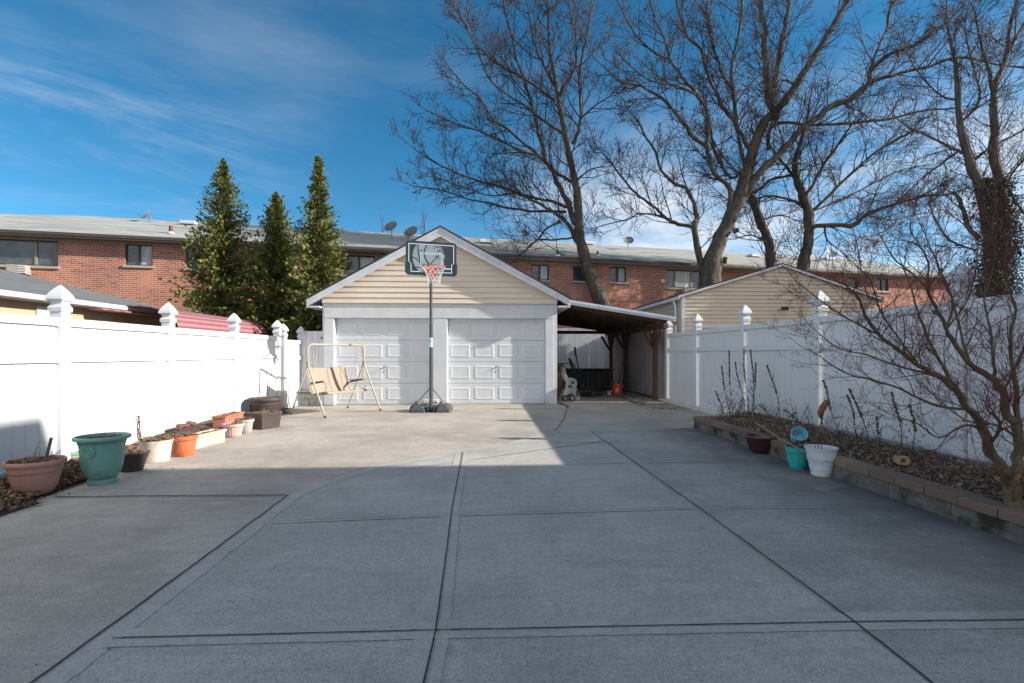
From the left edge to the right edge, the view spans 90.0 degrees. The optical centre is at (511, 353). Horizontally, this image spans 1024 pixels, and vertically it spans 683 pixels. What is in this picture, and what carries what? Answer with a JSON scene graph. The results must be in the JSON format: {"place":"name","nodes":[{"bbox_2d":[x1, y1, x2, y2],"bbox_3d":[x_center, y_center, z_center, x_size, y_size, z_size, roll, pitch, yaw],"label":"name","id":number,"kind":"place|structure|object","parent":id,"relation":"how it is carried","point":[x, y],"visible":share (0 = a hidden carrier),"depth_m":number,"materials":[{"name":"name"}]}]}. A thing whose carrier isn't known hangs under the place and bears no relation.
{"place":"outdoors","nodes":[
{"label":"outdoors","id":0,"kind":"place"},
{"bbox_2d":[0,269,177,327],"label":"neighbour garage","id":1,"kind":"structure","parent":0,"point":[21,294],"depth_m":10.30,"materials":[{"name":"paint"}]},
{"bbox_2d":[35,306,49,316],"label":"window","id":2,"kind":"structure","parent":1,"relation":"in","point":[39,311],"depth_m":9.21,"materials":[{"name":"white glass"}]},
{"bbox_2d":[84,305,267,334],"bbox_3d":[-7.942,-0.790,12.827,1.360,0.520,5.259,0,0,-3],"label":"striped awning","id":3,"kind":"object","parent":1,"relation":"attached to","point":[191,320],"visible":0.86,"depth_m":12.12,"materials":[{"name":"red"}]},
{"bbox_2d":[0,388,713,682],"bbox_3d":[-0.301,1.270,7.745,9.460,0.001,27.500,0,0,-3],"label":"driveway","id":4,"kind":"structure","parent":0,"point":[102,567],"depth_m":4.44,"materials":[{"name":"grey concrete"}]},
{"bbox_2d":[71,428,131,485],"bbox_3d":[-4.047,1.011,5.060,0.467,0.519,0.467,0,0,-3],"label":"flower urn","id":5,"kind":"object","parent":4,"relation":"on","point":[101,457],"visible":1,"depth_m":4.94,"materials":[{"name":"teal ceramic"}]},
{"bbox_2d":[120,447,150,472],"bbox_3d":[-4.138,1.141,5.584,0.343,0.258,0.338,0,0,-3],"label":"flower pot","id":6,"kind":"object","parent":4,"relation":"on","point":[134,460],"visible":0.76,"depth_m":5.51,"materials":[{"name":"brown plastic"}]},
{"bbox_2d":[0,285,282,476],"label":"vinyl fence","id":7,"kind":"object","parent":4,"relation":"on","point":[65,378],"visible":0.81,"depth_m":6.44,"materials":[{"name":"white plastic"}]},
{"bbox_2d":[0,406,307,515],"bbox_3d":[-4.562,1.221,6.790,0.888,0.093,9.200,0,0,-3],"label":"soil strip","id":8,"kind":"object","parent":4,"relation":"on","point":[4,511],"visible":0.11,"depth_m":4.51,"materials":[{"name":"plant"}]},
{"bbox_2d":[1,437,68,495],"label":"flower pot","id":9,"kind":"object","parent":8,"relation":"on","point":[41,474],"visible":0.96,"depth_m":4.55,"materials":[{"name":"pink plastic"}]},
{"bbox_2d":[136,416,140,439],"bbox_3d":[-4.445,0.969,6.101,0.054,0.483,0.053,0,0,24],"label":"dried spike","id":10,"kind":"object","parent":8,"relation":"on","point":[138,423],"visible":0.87,"depth_m":6.09,"materials":[{"name":"plant"}]},
{"bbox_2d":[164,421,201,435],"bbox_3d":[-4.834,1.109,7.555,0.212,0.202,0.743,0,0,-8],"label":"planter trough","id":11,"kind":"object","parent":8,"relation":"on","point":[189,426],"visible":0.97,"depth_m":7.46,"materials":[{"name":"brown plastic"}]},
{"bbox_2d":[211,411,244,427],"bbox_3d":[-4.784,1.091,8.641,0.224,0.217,0.700,0,0,-5],"label":"planter trough","id":12,"kind":"object","parent":8,"relation":"on","point":[219,420],"visible":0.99,"depth_m":8.42,"materials":[{"name":"plastic"}]},
{"bbox_2d":[132,430,177,462],"bbox_3d":[-4.199,1.070,6.078,0.450,0.401,0.488,0,0,-3],"label":"flower pot","id":13,"kind":"object","parent":4,"relation":"on","point":[159,447],"visible":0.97,"depth_m":5.98,"materials":[{"name":"beige plastic"}]},
{"bbox_2d":[168,431,199,456],"bbox_3d":[-4.099,1.106,6.400,0.336,0.328,0.336,0,0,-27],"label":"flower pot","id":14,"kind":"object","parent":4,"relation":"on","point":[185,446],"visible":0.9,"depth_m":6.31,"materials":[{"name":"orange plastic"}]},
{"bbox_2d":[195,429,226,448],"bbox_3d":[-4.269,1.169,7.114,0.209,0.202,0.629,0,0,6],"label":"planter trough","id":15,"kind":"object","parent":4,"relation":"on","point":[210,437],"visible":0.63,"depth_m":7.14,"materials":[{"name":"plastic"}]},
{"bbox_2d":[158,157,277,328],"bbox_3d":[-8.839,-2.113,15.898,4.374,7.967,4.230,0,0,18],"label":"arborvitae tree","id":16,"kind":"object","parent":4,"relation":"on","point":[223,278],"visible":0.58,"depth_m":15.72,"materials":[{"name":"green plant"}]},
{"bbox_2d":[222,420,244,437],"bbox_3d":[-4.276,1.143,7.858,0.316,0.254,0.313,0,0,-3],"label":"flower pot","id":17,"kind":"object","parent":4,"relation":"on","point":[234,429],"visible":0.98,"depth_m":7.77,"materials":[{"name":"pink plastic"}]},
{"bbox_2d":[236,416,253,433],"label":"flower pot","id":18,"kind":"object","parent":4,"relation":"on","point":[247,427],"visible":0.91,"depth_m":8.17,"materials":[{"name":"plastic"}]},
{"bbox_2d":[247,409,282,429],"bbox_3d":[-4.237,1.092,8.787,0.364,0.356,0.428,0,0,25],"label":"planter box","id":19,"kind":"object","parent":4,"relation":"on","point":[266,419],"visible":1,"depth_m":8.66,"materials":[{"name":"brown plastic"}]},
{"bbox_2d":[248,370,282,411],"bbox_3d":[-4.816,0.795,10.004,0.624,0.950,0.624,0,0,-3],"label":"flower pot","id":20,"kind":"object","parent":4,"relation":"on","point":[267,402],"visible":0.65,"depth_m":9.80,"materials":[{"name":"plastic"}]},
{"bbox_2d":[215,191,322,338],"bbox_3d":[-7.495,-1.603,16.337,4.481,7.150,4.407,0,0,25],"label":"arborvitae tree","id":21,"kind":"object","parent":4,"relation":"on","point":[279,249],"visible":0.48,"depth_m":15.97,"materials":[{"name":"green plant"}]},
{"bbox_2d":[281,324,304,407],"bbox_3d":[-5.229,0.287,12.204,0.182,1.966,1.302,0,0,-3],"label":"vinyl fence","id":22,"kind":"object","parent":4,"relation":"on","point":[291,357],"visible":0.8,"depth_m":11.98,"materials":[{"name":"plastic"}]},
{"bbox_2d":[300,331,322,390],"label":"board gate","id":23,"kind":"structure","parent":22,"relation":"attached to","point":[308,338],"depth_m":12.71,"materials":[{"name":"white paint"}]},
{"bbox_2d":[265,155,350,339],"bbox_3d":[-5.904,-2.252,15.573,3.426,7.688,3.785,0,0,-3],"label":"arborvitae tree","id":24,"kind":"object","parent":4,"relation":"on","point":[319,270],"visible":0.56,"depth_m":15.39,"materials":[{"name":"green plant"}]},
{"bbox_2d":[296,391,322,405],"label":"concrete block","id":25,"kind":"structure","parent":4,"relation":"on","point":[306,398],"depth_m":12.44,"materials":[{"name":"concrete"}]},
{"bbox_2d":[290,343,381,417],"bbox_3d":[-3.775,0.530,11.070,1.106,1.502,1.552,0,0,30],"label":"garden swing","id":26,"kind":"object","parent":4,"relation":"on","point":[328,380],"visible":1,"depth_m":11.17,"materials":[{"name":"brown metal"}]},
{"bbox_2d":[405,240,456,412],"bbox_3d":[-1.701,-0.540,10.953,1.067,3.620,1.640,0,0,-3],"label":"basketball hoop","id":27,"kind":"object","parent":4,"relation":"on","point":[430,259],"visible":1,"depth_m":10.79,"materials":[{"name":"grey paint"}]},
{"bbox_2d":[423,399,437,403],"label":"cream block","id":28,"kind":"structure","parent":27,"relation":"on","point":[426,401],"depth_m":11.37,"materials":[{"name":"plastic"}]},
{"bbox_2d":[305,225,571,405],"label":"garage","id":29,"kind":"structure","parent":4,"relation":"on","point":[494,330],"depth_m":12.72,"materials":[{"name":"white paint"}]},
{"bbox_2d":[336,318,428,404],"bbox_3d":[-3.166,0.194,12.732,2.380,2.149,0.092,0,0,-3],"label":"garage door","id":30,"kind":"structure","parent":29,"relation":"in","point":[396,350],"depth_m":12.74,"materials":[{"name":"white paint"}]},
{"bbox_2d":[448,319,543,403],"bbox_3d":[-0.392,0.194,12.865,2.418,2.149,0.092,0,0,-3],"label":"garage door","id":31,"kind":"structure","parent":29,"relation":"in","point":[491,361],"depth_m":12.87,"materials":[{"name":"white paint"}]},
{"bbox_2d":[0,214,949,335],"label":"brick row house","id":32,"kind":"structure","parent":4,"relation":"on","point":[130,259],"depth_m":20.79,"materials":[{"name":"red brick"}]},
{"bbox_2d":[6,264,30,274],"bbox_3d":[-17.030,-2.912,17.669,0.549,0.312,0.298,0,0,-14],"label":"air conditioner","id":33,"kind":"object","parent":32,"relation":"attached to","point":[21,269],"visible":0.88,"depth_m":17.56,"materials":[{"name":"metal"}]},
{"bbox_2d":[0,239,59,268],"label":"window","id":34,"kind":"structure","parent":32,"relation":"in","point":[32,253],"depth_m":17.94,"materials":[{"name":"glass"}]},
{"bbox_2d":[122,244,153,267],"bbox_3d":[-13.627,-3.577,18.714,0.994,0.875,0.180,0,0,-14],"label":"window","id":35,"kind":"structure","parent":32,"relation":"in","point":[137,256],"depth_m":18.73,"materials":[{"name":"black glass"}]},
{"bbox_2d":[138,209,150,221],"bbox_3d":[-15.524,-5.853,21.733,0.416,0.600,0.434,0,0,20],"label":"satellite dish","id":36,"kind":"object","parent":32,"relation":"on","point":[147,213],"visible":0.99,"depth_m":21.67,"materials":[{"name":"metal"}]},
{"bbox_2d":[184,247,199,270],"bbox_3d":[-11.917,-3.567,19.144,0.586,0.893,0.180,0,0,-14],"label":"window","id":37,"kind":"structure","parent":32,"relation":"in","point":[188,254],"depth_m":19.16,"materials":[{"name":"glass"}]},
{"bbox_2d":[341,255,374,276],"bbox_3d":[-6.147,-3.510,20.597,1.353,0.893,0.180,0,0,-14],"label":"window","id":38,"kind":"structure","parent":32,"relation":"in","point":[354,262],"depth_m":20.61,"materials":[{"name":"black glass"}]},
{"bbox_2d":[384,221,396,235],"bbox_3d":[-5.646,-5.735,23.837,0.545,0.986,0.562,0,0,-22],"label":"satellite dish","id":39,"kind":"object","parent":32,"relation":"on","point":[389,225],"visible":0.97,"depth_m":23.95,"materials":[{"name":"metal"}]},
{"bbox_2d":[404,226,417,236],"bbox_3d":[-4.752,-5.583,24.025,0.595,0.928,0.611,0,0,-22],"label":"satellite dish","id":40,"kind":"object","parent":32,"relation":"attached to","point":[410,231],"visible":0.98,"depth_m":24.13,"materials":[{"name":"metal"}]},
{"bbox_2d":[531,264,550,281],"bbox_3d":[1.222,-3.535,22.453,0.944,0.769,0.180,0,0,-14],"label":"window","id":41,"kind":"structure","parent":32,"relation":"in","point":[543,270],"depth_m":22.50,"materials":[{"name":"glass"}]},
{"bbox_2d":[572,266,586,282],"bbox_3d":[3.080,-3.543,22.921,0.884,0.738,0.180,0,0,-14],"label":"window","id":42,"kind":"structure","parent":32,"relation":"in","point":[578,277],"depth_m":22.93,"materials":[{"name":"glass"}]},
{"bbox_2d":[609,267,627,283],"bbox_3d":[4.839,-3.578,23.365,0.938,0.774,0.180,0,0,-14],"label":"window","id":43,"kind":"structure","parent":32,"relation":"in","point":[617,275],"depth_m":23.39,"materials":[{"name":"glass"}]},
{"bbox_2d":[624,236,633,248],"bbox_3d":[6.042,-5.774,26.406,0.448,0.657,0.467,0,0,-36],"label":"satellite dish","id":44,"kind":"object","parent":32,"relation":"on","point":[628,239],"visible":0.99,"depth_m":26.48,"materials":[{"name":"metal"}]},
{"bbox_2d":[665,269,699,289],"bbox_3d":[8.103,-3.493,24.185,2.007,0.939,0.180,0,0,-14],"label":"window","id":45,"kind":"structure","parent":32,"relation":"in","point":[675,279],"depth_m":24.21,"materials":[{"name":"glass"}]},
{"bbox_2d":[826,249,836,259],"bbox_3d":[18.181,-5.690,29.127,0.545,0.666,0.563,0,0,28],"label":"satellite dish","id":46,"kind":"object","parent":32,"relation":"on","point":[834,254],"visible":0.73,"depth_m":29.24,"materials":[{"name":"metal"}]},
{"bbox_2d":[876,279,888,292],"bbox_3d":[19.562,-3.613,27.070,0.919,0.750,0.180,0,0,-14],"label":"window","id":47,"kind":"structure","parent":32,"relation":"in","point":[884,281],"depth_m":27.11,"materials":[{"name":"glass"}]},
{"bbox_2d":[66,428,930,682],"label":"concrete slab","id":48,"kind":"structure","parent":4,"relation":"attached to","point":[339,571],"depth_m":2.78,"materials":[{"name":"grey concrete"}]},
{"bbox_2d":[33,430,1023,682],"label":"concrete band","id":49,"kind":"object","parent":48,"relation":"on","point":[79,660],"visible":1,"depth_m":2.40,"materials":[{"name":"grey concrete"}]},
{"bbox_2d":[387,0,657,335],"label":"bare tree","id":50,"kind":"object","parent":4,"relation":"on","point":[598,294],"visible":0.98,"depth_m":22.28,"materials":[{"name":"brown plant"}]},
{"bbox_2d":[30,402,1023,682],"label":"joint","id":51,"kind":"object","parent":4,"relation":"on","point":[442,582],"visible":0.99,"depth_m":2.48,"materials":[{"name":"grey concrete"}]},
{"bbox_2d":[557,363,562,398],"bbox_3d":[1.342,0.760,14.748,0.190,1.020,0.303,0,0,-3],"label":"cardboard box","id":52,"kind":"object","parent":4,"relation":"on","point":[559,381],"visible":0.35,"depth_m":14.60,"materials":[{"name":"cardboard"}]},
{"bbox_2d":[558,367,580,401],"bbox_3d":[1.556,0.810,13.869,0.560,0.920,0.490,0,0,-3],"label":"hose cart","id":53,"kind":"object","parent":4,"relation":"on","point":[569,385],"visible":1,"depth_m":13.72,"materials":[{"name":"grey plastic"}]},
{"bbox_2d":[563,363,593,395],"bbox_3d":[1.976,0.774,15.420,0.876,0.990,0.650,0,0,-3],"label":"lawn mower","id":54,"kind":"object","parent":4,"relation":"on","point":[584,389],"visible":0.64,"depth_m":15.19,"materials":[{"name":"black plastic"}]},
{"bbox_2d":[568,358,578,386],"bbox_3d":[1.824,0.544,15.201,0.329,0.867,0.100,0,0,-3],"label":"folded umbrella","id":55,"kind":"object","parent":54,"relation":"on","point":[573,368],"visible":1,"depth_m":15.17,"materials":[{"name":"black fabric"}]},
{"bbox_2d":[574,347,583,396],"bbox_3d":[2.008,0.530,15.317,0.352,1.488,0.078,0,0,38],"label":"garden pole","id":56,"kind":"object","parent":4,"relation":"on","point":[578,368],"visible":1,"depth_m":15.31,"materials":[{"name":"black plastic"}]},
{"bbox_2d":[557,328,604,367],"bbox_3d":[1.953,0.080,21.688,3.975,2.379,0.100,0,0,-3],"label":"board fence","id":57,"kind":"object","parent":4,"relation":"on","point":[588,350],"visible":0.2,"depth_m":21.69,"materials":[{"name":"white paint"}]},
{"bbox_2d":[563,368,613,389],"bbox_3d":[2.608,0.885,18.145,1.831,0.730,0.880,0,0,-3],"label":"storage box","id":58,"kind":"object","parent":4,"relation":"on","point":[597,378],"visible":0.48,"depth_m":17.76,"materials":[{"name":"black plastic"}]},
{"bbox_2d":[588,393,601,396],"bbox_3d":[2.474,1.218,15.427,0.292,0.105,0.777,0,0,30],"label":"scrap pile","id":59,"kind":"object","parent":4,"relation":"on","point":[594,395],"visible":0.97,"depth_m":15.26,"materials":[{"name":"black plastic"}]},
{"bbox_2d":[612,383,621,395],"bbox_3d":[3.199,1.084,15.600,0.316,0.372,0.316,0,0,-3],"label":"plastic bucket","id":60,"kind":"object","parent":4,"relation":"on","point":[616,388],"visible":0.84,"depth_m":15.48,"materials":[{"name":"red plastic"}]},
{"bbox_2d":[557,300,676,400],"bbox_3d":[2.555,-0.051,16.152,3.152,2.641,6.538,0,0,-3],"label":"carport","id":61,"kind":"object","parent":4,"relation":"on","point":[612,322],"visible":0.81,"depth_m":14.65,"materials":[{"name":"wood"}]},
{"bbox_2d":[616,394,646,404],"bbox_3d":[3.235,1.239,14.243,0.100,0.050,3.235,0,0,-2],"label":"timber edging","id":62,"kind":"object","parent":4,"relation":"on","point":[632,399],"visible":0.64,"depth_m":13.71,"materials":[{"name":"wood"}]},
{"bbox_2d":[602,326,672,398],"bbox_3d":[4.072,0.235,17.600,0.162,1.990,8.371,0,0,-3],"label":"board fence","id":63,"kind":"object","parent":4,"relation":"on","point":[640,365],"visible":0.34,"depth_m":16.40,"materials":[{"name":"white plastic"}]},
{"bbox_2d":[595,390,687,410],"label":"leaf litter","id":64,"kind":"object","parent":4,"relation":"on","point":[646,400],"visible":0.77,"depth_m":13.35,"materials":[{"name":"brown plant"}]},
{"bbox_2d":[630,263,884,332],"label":"neighbour garage","id":65,"kind":"structure","parent":4,"relation":"on","point":[719,304],"depth_m":14.95,"materials":[{"name":"beige plastic"}]},
{"bbox_2d":[672,64,844,267],"bbox_3d":[11.242,-5.964,23.438,6.577,14.522,6.990,0,0,-3],"label":"bare tree","id":66,"kind":"object","parent":4,"relation":"on","point":[765,237],"visible":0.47,"depth_m":23.05,"materials":[{"name":"brown plant"}]},
{"bbox_2d":[570,0,1023,287],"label":"bare tree","id":67,"kind":"object","parent":4,"relation":"on","point":[710,262],"visible":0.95,"depth_m":20.26,"materials":[{"name":"brown plant"}]},
{"bbox_2d":[592,428,1023,682],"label":"concrete slab","id":68,"kind":"structure","parent":4,"relation":"attached to","point":[890,559],"depth_m":3.35,"materials":[{"name":"grey concrete"}]},
{"bbox_2d":[744,433,776,453],"bbox_3d":[3.188,1.153,6.568,0.390,0.235,0.390,0,0,-3],"label":"flower pot","id":69,"kind":"object","parent":68,"relation":"on","point":[757,445],"visible":0.94,"depth_m":6.46,"materials":[{"name":"plastic"}]},
{"bbox_2d":[785,441,811,469],"bbox_3d":[3.171,1.115,5.659,0.264,0.310,0.282,0,0,-44],"label":"flower pot","id":70,"kind":"object","parent":68,"relation":"on","point":[797,459],"visible":0.68,"depth_m":5.59,"materials":[{"name":"teal plastic"}]},
{"bbox_2d":[754,422,805,452],"bbox_3d":[3.011,0.934,5.798,0.037,0.223,0.819,0,0,-11],"label":"bare stick","id":71,"kind":"object","parent":70,"relation":"in","point":[780,438],"visible":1,"depth_m":5.74,"materials":[{"name":"wood"}]},
{"bbox_2d":[780,469,849,490],"bbox_3d":[2.966,1.262,5.159,0.401,0.001,0.841,0,0,-9],"label":"concrete patch","id":72,"kind":"object","parent":68,"relation":"on","point":[810,480],"visible":1,"depth_m":5.07,"materials":[{"name":"concrete"}]},
{"bbox_2d":[804,433,838,476],"bbox_3d":[3.230,1.050,5.352,0.312,0.440,0.312,0,0,-3],"label":"flower pot","id":73,"kind":"object","parent":68,"relation":"on","point":[820,458],"visible":0.97,"depth_m":5.26,"materials":[{"name":"plastic"}]},
{"bbox_2d":[665,264,1023,466],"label":"vinyl fence","id":74,"kind":"object","parent":4,"relation":"on","point":[696,358],"visible":0.68,"depth_m":6.86,"materials":[{"name":"white plastic"}]},
{"bbox_2d":[711,65,984,290],"bbox_3d":[14.567,-5.623,22.105,12.283,13.918,6.075,0,0,-3],"label":"bare tree","id":75,"kind":"object","parent":4,"relation":"on","point":[803,202],"visible":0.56,"depth_m":21.81,"materials":[{"name":"brown plant"}]},
{"bbox_2d":[693,415,1023,544],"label":"garden bed","id":76,"kind":"object","parent":4,"relation":"on","point":[995,516],"visible":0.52,"depth_m":4.38,"materials":[{"name":"brown brick"}]},
{"bbox_2d":[707,397,740,415],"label":"dead twigs","id":77,"kind":"object","parent":76,"relation":"on","point":[725,407],"visible":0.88,"depth_m":8.69,"materials":[{"name":"plant"}]},
{"bbox_2d":[720,366,733,412],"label":"dried stalk","id":78,"kind":"object","parent":76,"relation":"on","point":[724,387],"visible":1,"depth_m":8.61,"materials":[{"name":"plant"}]},
{"bbox_2d":[723,350,736,418],"bbox_3d":[3.476,0.491,8.158,0.264,1.098,0.124,0,0,-3],"label":"dried stalk","id":79,"kind":"object","parent":76,"relation":"on","point":[729,380],"visible":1,"depth_m":8.13,"materials":[{"name":"plant"}]},
{"bbox_2d":[729,396,749,415],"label":"dead twigs","id":80,"kind":"object","parent":76,"relation":"on","point":[738,413],"visible":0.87,"depth_m":8.40,"materials":[{"name":"plant"}]},
{"bbox_2d":[734,362,748,411],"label":"dried stalk","id":81,"kind":"object","parent":76,"relation":"on","point":[739,382],"visible":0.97,"depth_m":8.94,"materials":[{"name":"plant"}]},
{"bbox_2d":[741,349,751,413],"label":"dried stalk","id":82,"kind":"object","parent":76,"relation":"on","point":[744,372],"visible":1,"depth_m":8.36,"materials":[{"name":"plant"}]},
{"bbox_2d":[747,362,756,415],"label":"dried stalk","id":83,"kind":"object","parent":76,"relation":"on","point":[754,387],"visible":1,"depth_m":8.29,"materials":[{"name":"plant"}]},
{"bbox_2d":[750,349,756,413],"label":"dried stalk","id":84,"kind":"object","parent":76,"relation":"on","point":[753,370],"visible":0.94,"depth_m":8.32,"materials":[{"name":"plant"}]},
{"bbox_2d":[731,394,778,416],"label":"dead twigs","id":85,"kind":"object","parent":76,"relation":"on","point":[751,409],"visible":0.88,"depth_m":8.14,"materials":[{"name":"plant"}]},
{"bbox_2d":[757,404,777,420],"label":"dried stalk","id":86,"kind":"object","parent":76,"relation":"on","point":[763,408],"visible":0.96,"depth_m":7.90,"materials":[{"name":"plant"}]},
{"bbox_2d":[766,365,786,423],"bbox_3d":[3.803,0.595,7.423,0.282,0.894,0.185,0,0,-3],"label":"dried stalk","id":87,"kind":"object","parent":76,"relation":"on","point":[771,377],"visible":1,"depth_m":7.39,"materials":[{"name":"plant"}]},
{"bbox_2d":[776,398,797,421],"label":"dead twigs","id":88,"kind":"object","parent":76,"relation":"on","point":[787,414],"visible":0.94,"depth_m":7.51,"materials":[{"name":"plant"}]},
{"bbox_2d":[790,426,807,442],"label":"flower pot","id":89,"kind":"object","parent":76,"relation":"on","point":[798,434],"visible":0.98,"depth_m":6.15,"materials":[{"name":"blue plastic"}]},
{"bbox_2d":[799,403,828,426],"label":"dead twigs","id":90,"kind":"object","parent":76,"relation":"on","point":[810,416],"visible":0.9,"depth_m":7.22,"materials":[{"name":"plant"}]},
{"bbox_2d":[817,400,828,425],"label":"withered leaf","id":91,"kind":"object","parent":76,"relation":"on","point":[823,406],"visible":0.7,"depth_m":6.79,"materials":[{"name":"plant"}]},
{"bbox_2d":[822,379,848,440],"bbox_3d":[3.832,0.672,6.068,0.281,0.740,0.140,0,0,27],"label":"dried stalk","id":92,"kind":"object","parent":76,"relation":"on","point":[828,400],"visible":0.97,"depth_m":6.06,"materials":[{"name":"plant"}]},
{"bbox_2d":[829,417,874,442],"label":"dead twigs","id":93,"kind":"object","parent":76,"relation":"on","point":[849,432],"visible":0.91,"depth_m":5.90,"materials":[{"name":"plant"}]},
{"bbox_2d":[841,394,869,437],"bbox_3d":[3.975,0.758,5.958,0.237,0.568,0.229,0,0,-3],"label":"dried stalk","id":94,"kind":"object","parent":76,"relation":"on","point":[853,415],"visible":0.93,"depth_m":5.94,"materials":[{"name":"plant"}]},
{"bbox_2d":[848,388,874,448],"bbox_3d":[3.739,0.703,5.482,0.259,0.678,0.140,0,0,25],"label":"dried stalk","id":95,"kind":"object","parent":76,"relation":"on","point":[859,410],"visible":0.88,"depth_m":5.47,"materials":[{"name":"plant"}]},
{"bbox_2d":[709,411,1023,500],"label":"bed litter","id":96,"kind":"object","parent":76,"relation":"on","point":[877,447],"visible":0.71,"depth_m":5.23,"materials":[{"name":"brown plant"}]},
{"bbox_2d":[814,426,926,452],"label":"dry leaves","id":97,"kind":"object","parent":76,"relation":"on","point":[886,440],"visible":0.4,"depth_m":5.89,"materials":[{"name":"plant"}]},
{"bbox_2d":[868,415,896,451],"bbox_3d":[3.866,0.833,5.365,0.143,0.416,0.252,0,0,-34],"label":"dried stalk","id":98,"kind":"object","parent":76,"relation":"on","point":[877,429],"visible":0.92,"depth_m":5.38,"materials":[{"name":"plant"}]},
{"bbox_2d":[750,162,1023,507],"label":"maple tree","id":99,"kind":"object","parent":76,"relation":"on","point":[1012,492],"visible":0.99,"depth_m":3.53,"materials":[{"name":"brown plant"}]},
{"bbox_2d":[1013,473,1023,480],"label":"withered leaf","id":100,"kind":"object","parent":99,"relation":"attached to","point":[1018,476],"visible":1,"depth_m":3.49,"materials":[{"name":"plant"}]},
{"bbox_2d":[886,392,903,451],"bbox_3d":[3.986,0.715,5.344,0.293,0.650,0.152,0,0,-43],"label":"dried stalk","id":101,"kind":"object","parent":76,"relation":"on","point":[896,412],"visible":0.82,"depth_m":5.33,"materials":[{"name":"plant"}]},
{"bbox_2d":[893,455,909,464],"bbox_3d":[3.645,0.993,4.789,0.110,0.075,0.065,0,0,17],"label":"wood block","id":102,"kind":"object","parent":76,"relation":"on","point":[905,461],"visible":0.93,"depth_m":4.77,"materials":[{"name":"brown wood"}]},
{"bbox_2d":[902,404,932,458],"bbox_3d":[3.933,0.760,4.992,0.215,0.561,0.268,0,0,-3],"label":"dried stalk","id":103,"kind":"object","parent":76,"relation":"on","point":[914,426],"visible":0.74,"depth_m":4.98,"materials":[{"name":"plant"}]},
{"bbox_2d":[855,0,1023,291],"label":"bare tree","id":104,"kind":"object","parent":4,"relation":"on","point":[992,151],"visible":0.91,"depth_m":14.16,"materials":[{"name":"brown plant"}]},
{"bbox_2d":[954,177,1023,297],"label":"ivy","id":105,"kind":"object","parent":104,"relation":"attached to","point":[998,191],"visible":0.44,"depth_m":13.94,"materials":[{"name":"green plant"}]},
{"bbox_2d":[419,209,427,234],"bbox_3d":[-6.288,-4.442,36.100,1.148,11.440,1.126,0,0,19],"label":"bare tree","id":106,"kind":"object","parent":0,"point":[422,223],"visible":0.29,"depth_m":35.97,"materials":[{"name":"grey plant"}]},
{"bbox_2d":[0,0,1023,296],"label":"sky","id":107,"kind":"structure","parent":0,"point":[109,108],"materials":[{"name":"blue"}]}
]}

